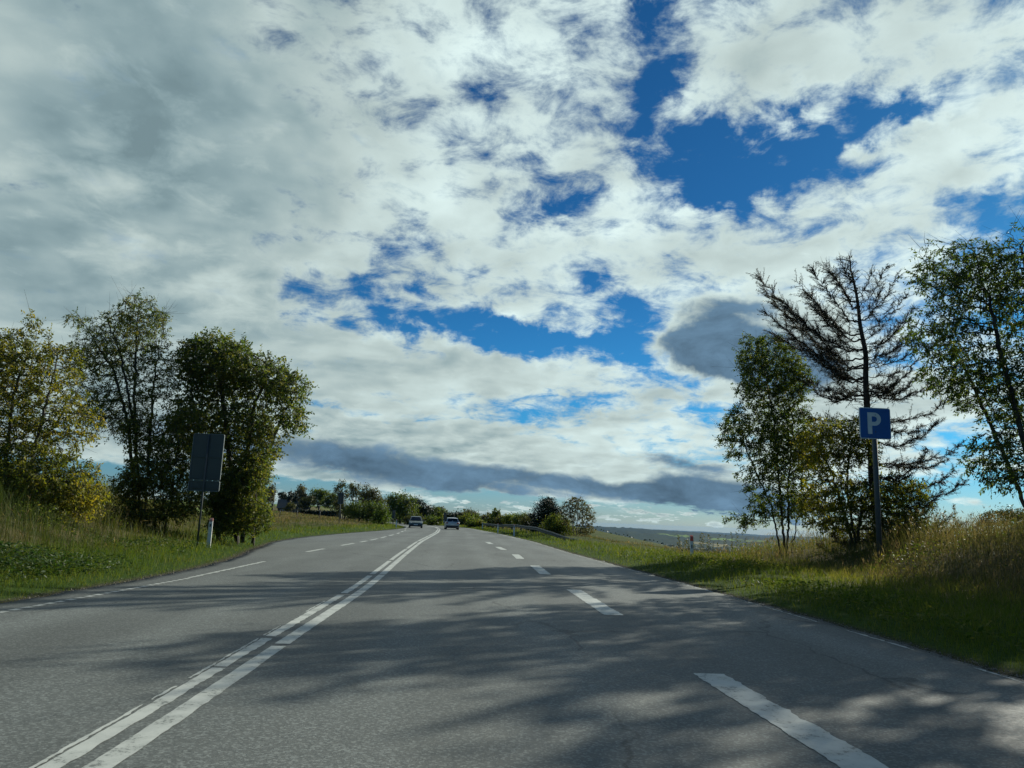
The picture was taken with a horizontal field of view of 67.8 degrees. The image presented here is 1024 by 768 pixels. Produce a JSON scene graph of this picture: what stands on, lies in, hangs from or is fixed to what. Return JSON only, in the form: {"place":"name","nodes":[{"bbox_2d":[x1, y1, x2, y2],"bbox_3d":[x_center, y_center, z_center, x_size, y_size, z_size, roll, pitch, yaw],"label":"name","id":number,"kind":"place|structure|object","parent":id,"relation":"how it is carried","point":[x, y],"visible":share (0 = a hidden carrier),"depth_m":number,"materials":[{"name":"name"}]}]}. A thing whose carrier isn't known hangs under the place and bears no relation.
{"place":"outdoors","nodes":[
{"label":"outdoors","id":0,"kind":"place"},
{"bbox_2d":[0,522,1023,767],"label":"road","id":1,"kind":"structure","parent":0,"point":[458,648],"depth_m":6.90,"materials":[{"name":"grey asphalt"}]},
{"bbox_2d":[0,524,406,612],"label":"edge line","id":2,"kind":"object","parent":1,"relation":"on","point":[167,581],"visible":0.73,"depth_m":13.93,"materials":[{"name":"paint"}]},
{"bbox_2d":[29,525,440,767],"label":"line","id":3,"kind":"object","parent":1,"relation":"on","point":[119,753],"visible":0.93,"depth_m":5.53,"materials":[{"name":"paint"}]},
{"bbox_2d":[408,516,423,527],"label":"car","id":4,"kind":"object","parent":1,"relation":"on","point":[416,521],"visible":0.99,"depth_m":98.20,"materials":[{"name":"grey paint"}]},
{"bbox_2d":[443,517,459,529],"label":"silver car","id":5,"kind":"object","parent":1,"relation":"on","point":[451,522],"visible":0.98,"depth_m":95.91,"materials":[{"name":"grey paint"}]},
{"bbox_2d":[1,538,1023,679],"bbox_3d":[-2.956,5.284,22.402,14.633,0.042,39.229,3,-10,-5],"label":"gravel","id":6,"kind":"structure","parent":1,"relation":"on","point":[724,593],"depth_m":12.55,"materials":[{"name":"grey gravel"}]},
{"bbox_2d":[486,542,887,767],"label":"lane line","id":7,"kind":"object","parent":1,"relation":"on","point":[833,749],"visible":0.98,"depth_m":5.53,"materials":[{"name":"paint"}]},
{"bbox_2d":[426,524,1023,682],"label":"edge line","id":8,"kind":"object","parent":1,"relation":"on","point":[810,619],"visible":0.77,"depth_m":10.64,"materials":[{"name":"paint"}]},
{"bbox_2d":[0,497,1023,678],"bbox_3d":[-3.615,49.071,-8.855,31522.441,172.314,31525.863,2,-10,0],"label":"ground","id":9,"kind":"structure","parent":0,"point":[665,537],"depth_m":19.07,"materials":[{"name":"green plant"}]},
{"bbox_2d":[0,290,113,463],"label":"yellowing tree","id":10,"kind":"object","parent":9,"relation":"on","point":[10,356],"visible":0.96,"depth_m":24.03,"materials":[{"name":"green plant"}]},
{"bbox_2d":[0,437,116,529],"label":"roadside bush","id":11,"kind":"object","parent":9,"relation":"on","point":[74,488],"visible":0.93,"depth_m":22.01,"materials":[{"name":"green plant"}]},
{"bbox_2d":[0,523,217,581],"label":"nettles","id":12,"kind":"object","parent":9,"relation":"on","point":[52,557],"visible":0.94,"depth_m":14.35,"materials":[{"name":"green plant"}]},
{"bbox_2d":[48,282,207,512],"bbox_3d":[-15.764,0.646,30.079,6.260,9.978,4.130,2,-10,0],"label":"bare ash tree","id":13,"kind":"object","parent":9,"relation":"on","point":[104,349],"visible":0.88,"depth_m":30.23,"materials":[{"name":"green plant"}]},
{"bbox_2d":[106,400,210,530],"bbox_3d":[-13.360,3.141,29.059,3.997,5.378,3.132,2,-10,0],"label":"ivy bush","id":14,"kind":"object","parent":9,"relation":"on","point":[164,467],"visible":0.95,"depth_m":28.69,"materials":[{"name":"green plant"}]},
{"bbox_2d":[0,463,372,573],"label":"meadow grass","id":15,"kind":"structure","parent":9,"relation":"on","point":[95,530],"depth_m":21.29,"materials":[{"name":"green plant"}]},
{"bbox_2d":[1,472,377,549],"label":"seed heads","id":16,"kind":"object","parent":9,"relation":"on","point":[327,517],"visible":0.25,"depth_m":37.40,"materials":[{"name":"beige plant"}]},
{"bbox_2d":[0,520,402,602],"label":"verge grass","id":17,"kind":"structure","parent":9,"relation":"on","point":[118,551],"depth_m":19.00,"materials":[{"name":"green plant"}]},
{"bbox_2d":[188,433,224,546],"bbox_3d":[-10.349,3.682,25.491,1.050,4.052,0.081,2,-10,0],"label":"traffic sign","id":18,"kind":"object","parent":9,"relation":"on","point":[206,456],"visible":0.98,"depth_m":25.69,"materials":[{"name":"metal"}]},
{"bbox_2d":[206,518,212,547],"bbox_3d":[-10.133,5.089,25.531,0.140,1.182,0.107,2,-10,0],"label":"marker post","id":19,"kind":"object","parent":9,"relation":"on","point":[209,535],"visible":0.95,"depth_m":25.52,"materials":[{"name":"plastic"}]},
{"bbox_2d":[198,444,277,545],"bbox_3d":[-10.657,4.393,30.018,3.259,4.221,2.530,2,-10,0],"label":"leafy bush","id":20,"kind":"object","parent":9,"relation":"on","point":[250,484],"visible":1,"depth_m":29.66,"materials":[{"name":"green plant"}]},
{"bbox_2d":[161,326,318,543],"bbox_3d":[-11.442,2.195,32.045,6.608,9.244,3.967,2,-10,0],"label":"dense tree","id":21,"kind":"object","parent":9,"relation":"on","point":[234,366],"visible":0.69,"depth_m":31.57,"materials":[{"name":"green plant"}]},
{"bbox_2d":[266,484,277,509],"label":"broadleaf tree","id":22,"kind":"object","parent":9,"relation":"on","point":[271,498],"visible":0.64,"depth_m":246.33,"materials":[{"name":"green plant"}]},
{"bbox_2d":[277,492,287,498],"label":"broadleaf tree","id":23,"kind":"object","parent":9,"relation":"on","point":[281,495],"visible":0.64,"depth_m":257.84,"materials":[{"name":"green plant"}]},
{"bbox_2d":[276,499,301,512],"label":"house","id":24,"kind":"structure","parent":9,"relation":"on","point":[281,503],"depth_m":251.45,"materials":[{"name":"brick"}]},
{"bbox_2d":[282,501,296,511],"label":"field bush","id":25,"kind":"object","parent":9,"relation":"on","point":[289,506],"visible":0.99,"depth_m":186.57,"materials":[{"name":"green plant"}]},
{"bbox_2d":[286,490,294,503],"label":"broadleaf tree","id":26,"kind":"object","parent":9,"relation":"on","point":[289,497],"visible":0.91,"depth_m":234.53,"materials":[{"name":"green plant"}]},
{"bbox_2d":[292,489,298,511],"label":"broadleaf tree","id":27,"kind":"object","parent":9,"relation":"on","point":[295,498],"visible":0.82,"depth_m":241.10,"materials":[{"name":"green plant"}]},
{"bbox_2d":[295,482,308,509],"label":"broadleaf tree","id":28,"kind":"object","parent":9,"relation":"on","point":[300,490],"visible":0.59,"depth_m":244.33,"materials":[{"name":"green plant"}]},
{"bbox_2d":[296,494,316,509],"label":"broadleaf tree","id":29,"kind":"object","parent":9,"relation":"on","point":[304,503],"visible":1,"depth_m":231.82,"materials":[{"name":"green plant"}]},
{"bbox_2d":[296,509,338,517],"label":"clipped hedge","id":30,"kind":"object","parent":9,"relation":"on","point":[329,513],"visible":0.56,"depth_m":217.55,"materials":[{"name":"green plant"}]},
{"bbox_2d":[307,486,330,510],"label":"broadleaf tree","id":31,"kind":"object","parent":9,"relation":"on","point":[319,493],"visible":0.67,"depth_m":246.22,"materials":[{"name":"green plant"}]},
{"bbox_2d":[318,491,337,510],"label":"broadleaf tree","id":32,"kind":"object","parent":9,"relation":"on","point":[327,501],"visible":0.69,"depth_m":236.33,"materials":[{"name":"green plant"}]},
{"bbox_2d":[330,479,349,517],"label":"broadleaf tree","id":33,"kind":"object","parent":9,"relation":"on","point":[337,489],"visible":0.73,"depth_m":116.54,"materials":[{"name":"green plant"}]},
{"bbox_2d":[338,493,343,521],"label":"traffic sign","id":34,"kind":"object","parent":9,"relation":"on","point":[340,498],"visible":0.96,"depth_m":73.50,"materials":[{"name":"metal"}]},
{"bbox_2d":[332,500,358,519],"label":"bush","id":35,"kind":"object","parent":9,"relation":"on","point":[336,504],"visible":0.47,"depth_m":109.97,"materials":[{"name":"green plant"}]},
{"bbox_2d":[348,481,364,519],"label":"broadleaf tree","id":36,"kind":"object","parent":9,"relation":"on","point":[353,488],"visible":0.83,"depth_m":120.33,"materials":[{"name":"green plant"}]},
{"bbox_2d":[342,498,382,522],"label":"bush","id":37,"kind":"object","parent":9,"relation":"on","point":[355,512],"visible":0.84,"depth_m":105.74,"materials":[{"name":"green plant"}]},
{"bbox_2d":[356,482,388,522],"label":"broadleaf tree","id":38,"kind":"object","parent":9,"relation":"on","point":[371,494],"visible":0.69,"depth_m":110.30,"materials":[{"name":"green plant"}]},
{"bbox_2d":[370,500,391,524],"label":"bush","id":39,"kind":"object","parent":9,"relation":"on","point":[381,515],"visible":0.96,"depth_m":99.96,"materials":[{"name":"green plant"}]},
{"bbox_2d":[383,489,421,523],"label":"broadleaf tree","id":40,"kind":"object","parent":9,"relation":"on","point":[403,505],"visible":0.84,"depth_m":146.91,"materials":[{"name":"green plant"}]},
{"bbox_2d":[401,513,426,524],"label":"bush","id":41,"kind":"object","parent":9,"relation":"on","point":[405,518],"visible":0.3,"depth_m":137.20,"materials":[{"name":"green plant"}]},
{"bbox_2d":[413,495,435,516],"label":"broadleaf tree","id":42,"kind":"object","parent":9,"relation":"on","point":[424,510],"visible":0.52,"depth_m":157.30,"materials":[{"name":"green plant"}]},
{"bbox_2d":[422,514,443,525],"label":"bush","id":43,"kind":"object","parent":9,"relation":"on","point":[438,521],"visible":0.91,"depth_m":139.11,"materials":[{"name":"green plant"}]},
{"bbox_2d":[422,505,446,522],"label":"broadleaf tree","id":44,"kind":"object","parent":9,"relation":"on","point":[438,511],"visible":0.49,"depth_m":161.93,"materials":[{"name":"green plant"}]},
{"bbox_2d":[443,508,460,517],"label":"bush","id":45,"kind":"object","parent":9,"relation":"on","point":[456,514],"visible":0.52,"depth_m":166.41,"materials":[{"name":"green plant"}]},
{"bbox_2d":[458,511,472,525],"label":"scrub bush","id":46,"kind":"object","parent":9,"relation":"on","point":[462,519],"visible":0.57,"depth_m":146.77,"materials":[{"name":"green plant"}]},
{"bbox_2d":[459,507,479,517],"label":"scrub bush","id":47,"kind":"object","parent":9,"relation":"on","point":[471,511],"visible":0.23,"depth_m":162.03,"materials":[{"name":"green plant"}]},
{"bbox_2d":[464,515,486,527],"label":"scrub bush","id":48,"kind":"object","parent":9,"relation":"on","point":[473,523],"visible":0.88,"depth_m":125.32,"materials":[{"name":"green plant"}]},
{"bbox_2d":[472,513,484,521],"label":"scrub bush","id":49,"kind":"object","parent":9,"relation":"on","point":[477,515],"visible":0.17,"depth_m":146.66,"materials":[{"name":"green plant"}]},
{"bbox_2d":[479,510,489,522],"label":"scrub bush","id":50,"kind":"object","parent":9,"relation":"on","point":[485,515],"visible":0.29,"depth_m":137.56,"materials":[{"name":"green plant"}]},
{"bbox_2d":[484,513,496,527],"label":"scrub bush","id":51,"kind":"object","parent":9,"relation":"on","point":[490,517],"visible":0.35,"depth_m":132.01,"materials":[{"name":"green plant"}]},
{"bbox_2d":[491,508,500,527],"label":"scrub bush","id":52,"kind":"object","parent":9,"relation":"on","point":[495,513],"visible":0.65,"depth_m":132.49,"materials":[{"name":"green plant"}]},
{"bbox_2d":[490,514,505,527],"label":"scrub bush","id":53,"kind":"object","parent":9,"relation":"on","point":[497,519],"visible":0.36,"depth_m":127.18,"materials":[{"name":"green plant"}]},
{"bbox_2d":[499,513,517,529],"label":"scrub bush","id":54,"kind":"object","parent":9,"relation":"on","point":[506,519],"visible":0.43,"depth_m":117.74,"materials":[{"name":"green plant"}]},
{"bbox_2d":[2,482,1023,588],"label":"meadow weeds","id":55,"kind":"object","parent":9,"relation":"on","point":[830,553],"visible":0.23,"depth_m":23.15,"materials":[{"name":"green plant"}]},
{"bbox_2d":[510,511,528,529],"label":"scrub bush","id":56,"kind":"object","parent":9,"relation":"on","point":[515,520],"visible":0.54,"depth_m":109.74,"materials":[{"name":"green plant"}]},
{"bbox_2d":[518,511,531,530],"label":"scrub bush","id":57,"kind":"object","parent":9,"relation":"on","point":[524,521],"visible":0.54,"depth_m":101.80,"materials":[{"name":"green plant"}]},
{"bbox_2d":[483,523,576,540],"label":"guardrail","id":58,"kind":"object","parent":9,"relation":"on","point":[549,533],"visible":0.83,"depth_m":70.14,"materials":[{"name":"metal"}]},
{"bbox_2d":[527,495,562,531],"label":"broadleaf tree","id":59,"kind":"object","parent":9,"relation":"on","point":[548,506],"visible":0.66,"depth_m":82.19,"materials":[{"name":"green plant"}]},
{"bbox_2d":[537,512,575,535],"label":"green bush","id":60,"kind":"object","parent":9,"relation":"on","point":[551,523],"visible":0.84,"depth_m":76.03,"materials":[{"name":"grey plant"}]},
{"bbox_2d":[559,494,599,536],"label":"broadleaf tree","id":61,"kind":"object","parent":9,"relation":"on","point":[569,515],"visible":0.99,"depth_m":73.73,"materials":[{"name":"green plant"}]},
{"bbox_2d":[511,512,773,552],"bbox_3d":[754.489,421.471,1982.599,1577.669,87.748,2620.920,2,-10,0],"label":"distant woods","id":62,"kind":"object","parent":9,"relation":"on","point":[706,549],"visible":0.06,"depth_m":2395.20,"materials":[{"name":"green plant"}]},
{"bbox_2d":[677,534,694,553],"bbox_3d":[7.973,7.494,35.492,0.978,0.962,0.815,9,-12,-34],"label":"weed clump","id":63,"kind":"object","parent":9,"relation":"on","point":[683,542],"visible":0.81,"depth_m":35.43,"materials":[{"name":"green plant"}]},
{"bbox_2d":[690,535,692,554],"bbox_3d":[7.415,6.782,31.443,0.140,1.062,0.108,2,-10,0],"label":"marker post","id":64,"kind":"object","parent":9,"relation":"on","point":[691,543],"visible":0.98,"depth_m":31.44,"materials":[{"name":"plastic"}]},
{"bbox_2d":[699,533,710,552],"bbox_3d":[8.669,7.210,34.206,0.549,1.068,1.141,-1,-11,17],"label":"weed clump","id":65,"kind":"object","parent":9,"relation":"on","point":[703,543],"visible":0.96,"depth_m":34.42,"materials":[{"name":"green plant"}]},
{"bbox_2d":[706,534,724,551],"bbox_3d":[9.312,7.356,34.823,0.865,0.988,0.481,7,-11,-26],"label":"weed clump","id":66,"kind":"object","parent":9,"relation":"on","point":[717,543],"visible":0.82,"depth_m":34.79,"materials":[{"name":"green plant"}]},
{"bbox_2d":[724,532,747,553],"bbox_3d":[10.194,7.245,34.517,1.077,1.090,0.522,3,-10,-7],"label":"weed clump","id":67,"kind":"object","parent":9,"relation":"on","point":[732,542],"visible":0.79,"depth_m":34.57,"materials":[{"name":"green plant"}]},
{"bbox_2d":[499,505,1023,605],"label":"meadow grass","id":68,"kind":"structure","parent":9,"relation":"on","point":[973,545],"depth_m":22.98,"materials":[{"name":"green plant"}]},
{"bbox_2d":[711,331,825,555],"bbox_3d":[10.549,2.204,31.038,4.879,9.726,4.203,-2,-11,20],"label":"slender tree","id":69,"kind":"object","parent":9,"relation":"on","point":[775,439],"visible":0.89,"depth_m":30.84,"materials":[{"name":"green plant"}]},
{"bbox_2d":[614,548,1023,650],"bbox_3d":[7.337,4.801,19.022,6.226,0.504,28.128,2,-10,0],"label":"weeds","id":70,"kind":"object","parent":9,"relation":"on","point":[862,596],"visible":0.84,"depth_m":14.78,"materials":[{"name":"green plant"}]},
{"bbox_2d":[745,252,969,553],"bbox_3d":[13.430,0.882,29.352,9.013,12.523,3.886,2,-10,0],"label":"conifer tree","id":71,"kind":"object","parent":9,"relation":"on","point":[833,367],"visible":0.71,"depth_m":29.61,"materials":[{"name":"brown plant"}]},
{"bbox_2d":[790,412,938,549],"bbox_3d":[13.156,3.765,28.471,5.613,5.313,2.912,2,-10,0],"label":"roadside tree","id":72,"kind":"object","parent":9,"relation":"on","point":[829,436],"visible":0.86,"depth_m":28.06,"materials":[{"name":"green plant"}]},
{"bbox_2d":[859,407,890,564],"bbox_3d":[11.664,3.389,24.349,1.040,5.291,0.195,3,-10,-3],"label":"parking sign","id":73,"kind":"object","parent":9,"relation":"on","point":[874,424],"visible":0.97,"depth_m":24.57,"materials":[{"name":"metal"}]},
{"bbox_2d":[891,510,928,556],"bbox_3d":[12.950,4.830,24.602,0.903,1.488,1.150,10,-13,-36],"label":"weed clump","id":74,"kind":"object","parent":9,"relation":"on","point":[913,520],"visible":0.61,"depth_m":24.62,"materials":[{"name":"green plant"}]},
{"bbox_2d":[930,501,959,554],"bbox_3d":[13.425,4.500,23.679,0.803,1.716,0.646,2,-10,0],"label":"weed clump","id":75,"kind":"object","parent":9,"relation":"on","point":[945,511],"visible":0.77,"depth_m":23.64,"materials":[{"name":"green plant"}]},
{"bbox_2d":[889,208,1023,507],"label":"ash tree","id":76,"kind":"object","parent":9,"relation":"on","point":[984,378],"visible":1,"depth_m":25.13,"materials":[{"name":"green plant"}]},
{"bbox_2d":[970,502,1023,533],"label":"bank bush","id":77,"kind":"object","parent":9,"relation":"on","point":[1008,511],"visible":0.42,"depth_m":37.20,"materials":[{"name":"green plant"}]},
{"bbox_2d":[0,0,1023,538],"label":"sky","id":78,"kind":"structure","parent":0,"point":[507,248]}
]}

